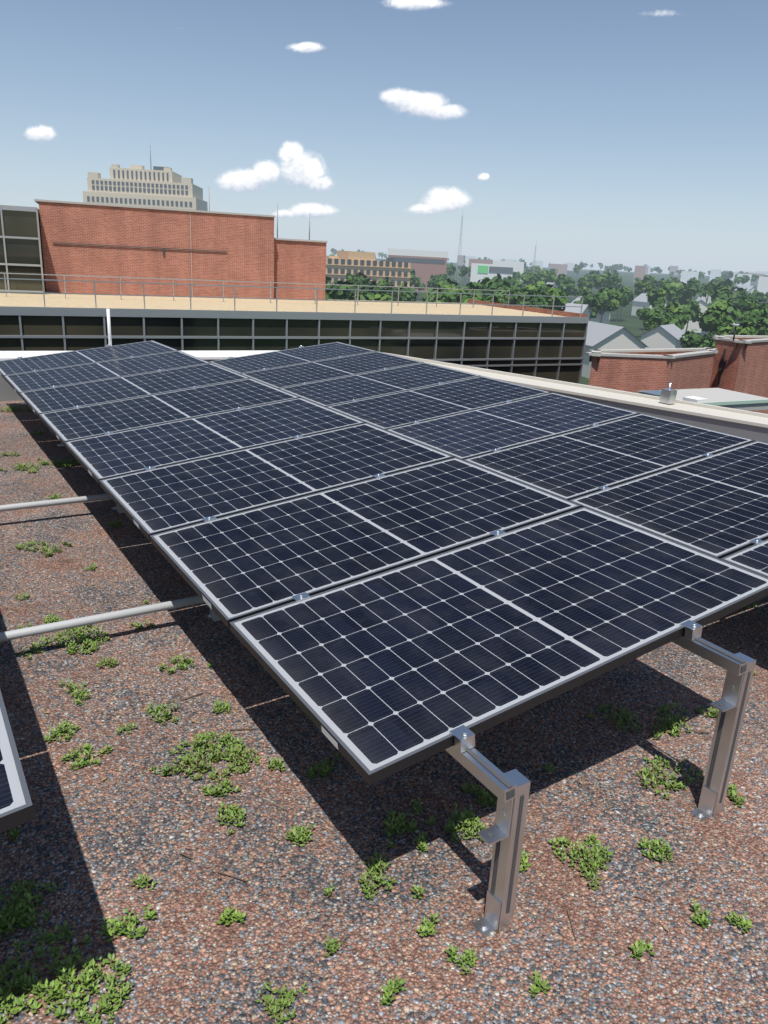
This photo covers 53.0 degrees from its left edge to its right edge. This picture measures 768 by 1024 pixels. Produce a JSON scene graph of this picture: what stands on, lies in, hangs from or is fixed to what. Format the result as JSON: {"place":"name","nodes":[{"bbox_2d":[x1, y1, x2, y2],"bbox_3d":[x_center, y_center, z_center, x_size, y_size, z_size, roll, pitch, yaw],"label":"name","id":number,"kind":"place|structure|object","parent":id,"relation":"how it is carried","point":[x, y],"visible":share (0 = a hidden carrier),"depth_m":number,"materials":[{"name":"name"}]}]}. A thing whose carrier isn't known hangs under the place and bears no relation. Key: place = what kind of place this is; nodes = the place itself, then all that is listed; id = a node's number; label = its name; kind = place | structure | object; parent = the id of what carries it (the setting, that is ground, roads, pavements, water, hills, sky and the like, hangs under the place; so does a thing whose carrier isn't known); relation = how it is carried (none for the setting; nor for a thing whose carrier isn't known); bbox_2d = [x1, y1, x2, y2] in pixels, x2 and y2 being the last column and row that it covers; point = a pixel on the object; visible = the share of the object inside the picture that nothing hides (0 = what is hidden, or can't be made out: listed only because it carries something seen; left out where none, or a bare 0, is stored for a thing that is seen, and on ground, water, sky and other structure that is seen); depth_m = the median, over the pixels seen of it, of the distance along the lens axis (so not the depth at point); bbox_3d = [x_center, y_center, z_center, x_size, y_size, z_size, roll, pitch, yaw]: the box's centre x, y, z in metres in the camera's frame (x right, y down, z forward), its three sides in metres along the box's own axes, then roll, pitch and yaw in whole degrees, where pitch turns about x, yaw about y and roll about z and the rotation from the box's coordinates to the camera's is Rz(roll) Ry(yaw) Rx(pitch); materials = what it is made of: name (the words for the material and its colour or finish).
{"place":"outdoors","nodes":[
{"label":"outdoors","id":0,"kind":"place"},
{"bbox_2d":[0,273,588,383],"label":"glass wing","id":1,"kind":"structure","parent":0,"point":[523,339],"depth_m":34.19,"materials":[{"name":"black glass"}]},
{"bbox_2d":[0,205,45,293],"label":"glass curtain wall","id":2,"kind":"structure","parent":1,"relation":"on","point":[21,250],"depth_m":35.88,"materials":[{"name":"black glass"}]},
{"bbox_2d":[34,199,327,299],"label":"brick block","id":3,"kind":"structure","parent":1,"relation":"on","point":[92,239],"depth_m":39.49,"materials":[{"name":"red brick"}]},
{"bbox_2d":[208,186,309,239],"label":"rooftop antennas","id":4,"kind":"object","parent":3,"relation":"on","point":[277,214],"visible":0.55,"depth_m":47.54,"materials":[{"name":"silver metal"}]},
{"bbox_2d":[0,401,767,1023],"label":"roof","id":5,"kind":"structure","parent":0,"point":[90,839],"depth_m":2.53,"materials":[{"name":"brown gravel"}]},
{"bbox_2d":[0,494,220,641],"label":"pipes","id":6,"kind":"object","parent":5,"relation":"on","point":[81,621],"visible":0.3,"depth_m":3.72,"materials":[{"name":"grey metal"}]},
{"bbox_2d":[0,350,279,400],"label":"parapet","id":7,"kind":"structure","parent":5,"relation":"on","point":[8,392],"depth_m":9.36,"materials":[{"name":"white concrete"}]},
{"bbox_2d":[106,309,676,403],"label":"vent pipes","id":8,"kind":"object","parent":7,"relation":"on","point":[668,395],"visible":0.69,"depth_m":8.07,"materials":[{"name":"silver metal"}]},
{"bbox_2d":[0,405,757,1023],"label":"weeds","id":9,"kind":"object","parent":5,"relation":"on","point":[10,919],"visible":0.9,"depth_m":2.44,"materials":[{"name":"green plant"}]},
{"bbox_2d":[2,485,767,1023],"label":"twig litter","id":10,"kind":"object","parent":5,"relation":"on","point":[282,771],"visible":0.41,"depth_m":2.72,"materials":[{"name":"brown"}]},
{"bbox_2d":[17,344,755,936],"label":"panel mounting supports","id":11,"kind":"object","parent":5,"relation":"on","point":[503,836],"visible":0.45,"depth_m":2.20,"materials":[{"name":"silver metal"}]},
{"bbox_2d":[0,340,178,377],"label":"solar panel","id":12,"kind":"object","parent":11,"relation":"on","point":[60,360],"visible":0.89,"depth_m":8.52,"materials":[{"name":"blue"}]},
{"bbox_2d":[4,351,209,395],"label":"solar panel","id":13,"kind":"object","parent":11,"relation":"on","point":[48,378],"visible":0.86,"depth_m":7.70,"materials":[{"name":"blue"}]},
{"bbox_2d":[19,363,248,416],"bbox_3d":[-2.241,-1.125,6.938,1.811,0.035,1.000,-16,25,-28],"label":"solar panel","id":14,"kind":"object","parent":11,"relation":"on","point":[46,400],"visible":0.87,"depth_m":6.88,"materials":[{"name":"blue"}]},
{"bbox_2d":[39,378,299,445],"bbox_3d":[-1.701,-0.830,6.125,1.811,0.035,1.000,-16,25,-28],"label":"solar panel","id":15,"kind":"object","parent":11,"relation":"on","point":[66,425],"visible":0.87,"depth_m":6.05,"materials":[{"name":"blue"}]},
{"bbox_2d":[64,398,364,484],"bbox_3d":[-1.161,-0.534,5.312,1.811,0.035,1.000,-16,25,-28],"label":"solar panel","id":16,"kind":"object","parent":11,"relation":"on","point":[106,456],"visible":0.87,"depth_m":5.23,"materials":[{"name":"blue"}]},
{"bbox_2d":[99,423,453,540],"bbox_3d":[-0.620,-0.239,4.499,1.811,0.035,1.000,-16,25,-28],"label":"solar panel","id":17,"kind":"object","parent":11,"relation":"on","point":[166,498],"visible":0.86,"depth_m":4.40,"materials":[{"name":"grey"}]},
{"bbox_2d":[150,457,580,627],"bbox_3d":[-0.080,0.057,3.686,1.811,0.035,1.000,-16,25,-28],"label":"solar panel","id":18,"kind":"object","parent":11,"relation":"on","point":[234,567],"visible":0.87,"depth_m":3.57,"materials":[{"name":"grey"}]},
{"bbox_2d":[229,507,767,784],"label":"solar panel","id":19,"kind":"object","parent":11,"relation":"on","point":[380,676],"visible":1,"depth_m":2.71,"materials":[{"name":"grey"}]},
{"bbox_2d":[228,346,764,544],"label":"panel clamps","id":20,"kind":"object","parent":5,"relation":"on","point":[756,541],"visible":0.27,"depth_m":5.50,"materials":[{"name":"silver metal"}]},
{"bbox_2d":[209,342,374,373],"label":"solar panel","id":21,"kind":"object","parent":20,"relation":"on","point":[271,360],"visible":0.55,"depth_m":9.42,"materials":[{"name":"blue"}]},
{"bbox_2d":[241,351,423,387],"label":"solar panel","id":22,"kind":"object","parent":20,"relation":"on","point":[299,374],"visible":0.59,"depth_m":8.60,"materials":[{"name":"blue"}]},
{"bbox_2d":[278,362,480,406],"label":"solar panel","id":23,"kind":"object","parent":20,"relation":"on","point":[334,391],"visible":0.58,"depth_m":7.78,"materials":[{"name":"blue"}]},
{"bbox_2d":[327,376,550,429],"bbox_3d":[0.500,-1.010,7.022,1.811,0.035,1.000,-16,25,-28],"label":"solar panel","id":24,"kind":"object","parent":20,"relation":"on","point":[393,410],"visible":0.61,"depth_m":6.96,"materials":[{"name":"blue"}]},
{"bbox_2d":[386,392,639,459],"bbox_3d":[1.041,-0.715,6.209,1.811,0.035,1.000,-16,25,-28],"label":"solar panel","id":25,"kind":"object","parent":20,"relation":"on","point":[472,433],"visible":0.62,"depth_m":6.14,"materials":[{"name":"blue"}]},
{"bbox_2d":[464,413,754,500],"bbox_3d":[1.581,-0.419,5.396,1.811,0.035,1.000,-16,25,-28],"label":"solar panel","id":26,"kind":"object","parent":20,"relation":"on","point":[568,466],"visible":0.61,"depth_m":5.32,"materials":[{"name":"blue"}]},
{"bbox_2d":[569,441,767,558],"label":"solar panel","id":27,"kind":"object","parent":20,"relation":"on","point":[715,505],"visible":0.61,"depth_m":4.44,"materials":[{"name":"blue"}]},
{"bbox_2d":[721,539,767,576],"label":"solar panel","id":28,"kind":"object","parent":20,"relation":"on","point":[753,558],"visible":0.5,"depth_m":3.72,"materials":[{"name":"blue"}]},
{"bbox_2d":[383,352,767,442],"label":"parapet","id":29,"kind":"structure","parent":5,"relation":"on","point":[746,424],"depth_m":8.09,"materials":[{"name":"white concrete"}]},
{"bbox_3d":[-3.696,-0.084,4.367,1.096,0.675,8.482,-8,21,-31],"label":"racking","id":30,"kind":"object","parent":5,"relation":"on","visible":0},
{"bbox_2d":[0,690,35,832],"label":"solar panel","id":31,"kind":"object","parent":30,"relation":"on","point":[16,808],"visible":1,"depth_m":1.61,"materials":[{"name":"blue"}]},
{"bbox_2d":[0,0,767,275],"label":"sky","id":32,"kind":"structure","parent":0,"point":[630,133],"materials":[{"name":"blue"}]},
{"bbox_2d":[326,256,767,384],"bbox_3d":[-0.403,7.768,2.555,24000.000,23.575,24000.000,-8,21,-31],"label":"terrain","id":33,"kind":"structure","parent":0,"point":[632,324],"depth_m":620.82,"materials":[{"name":"green plant"}]},
{"bbox_2d":[83,136,207,210],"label":"deco tower","id":34,"kind":"structure","parent":33,"relation":"on","point":[156,186],"depth_m":387.67,"materials":[{"name":"beige stone"}]},
{"bbox_2d":[326,251,410,287],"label":"apartments","id":35,"kind":"structure","parent":33,"relation":"on","point":[340,265],"depth_m":248.50,"materials":[{"name":"brown"}]},
{"bbox_2d":[455,214,536,282],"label":"radio towers","id":36,"kind":"structure","parent":33,"relation":"on","point":[461,248],"depth_m":594.20,"materials":[{"name":"silver metal"}]},
{"bbox_2d":[325,248,767,347],"bbox_3d":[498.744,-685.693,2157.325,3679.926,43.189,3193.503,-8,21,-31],"label":"trees","id":37,"kind":"object","parent":33,"relation":"on","point":[727,306],"visible":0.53,"depth_m":226.52,"materials":[{"name":"green plant"}]},
{"bbox_2d":[388,249,767,293],"bbox_3d":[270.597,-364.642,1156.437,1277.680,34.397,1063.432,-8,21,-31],"label":"buildings","id":38,"kind":"structure","parent":33,"relation":"on","point":[425,265],"depth_m":518.45,"materials":[{"name":"white"}]},
{"bbox_2d":[545,282,757,377],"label":"houses","id":39,"kind":"structure","parent":33,"relation":"on","point":[604,334],"depth_m":152.63,"materials":[{"name":"grey"}]},
{"bbox_2d":[586,322,767,413],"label":"brick wings","id":40,"kind":"object","parent":33,"relation":"on","point":[729,371],"visible":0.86,"depth_m":34.59}
]}

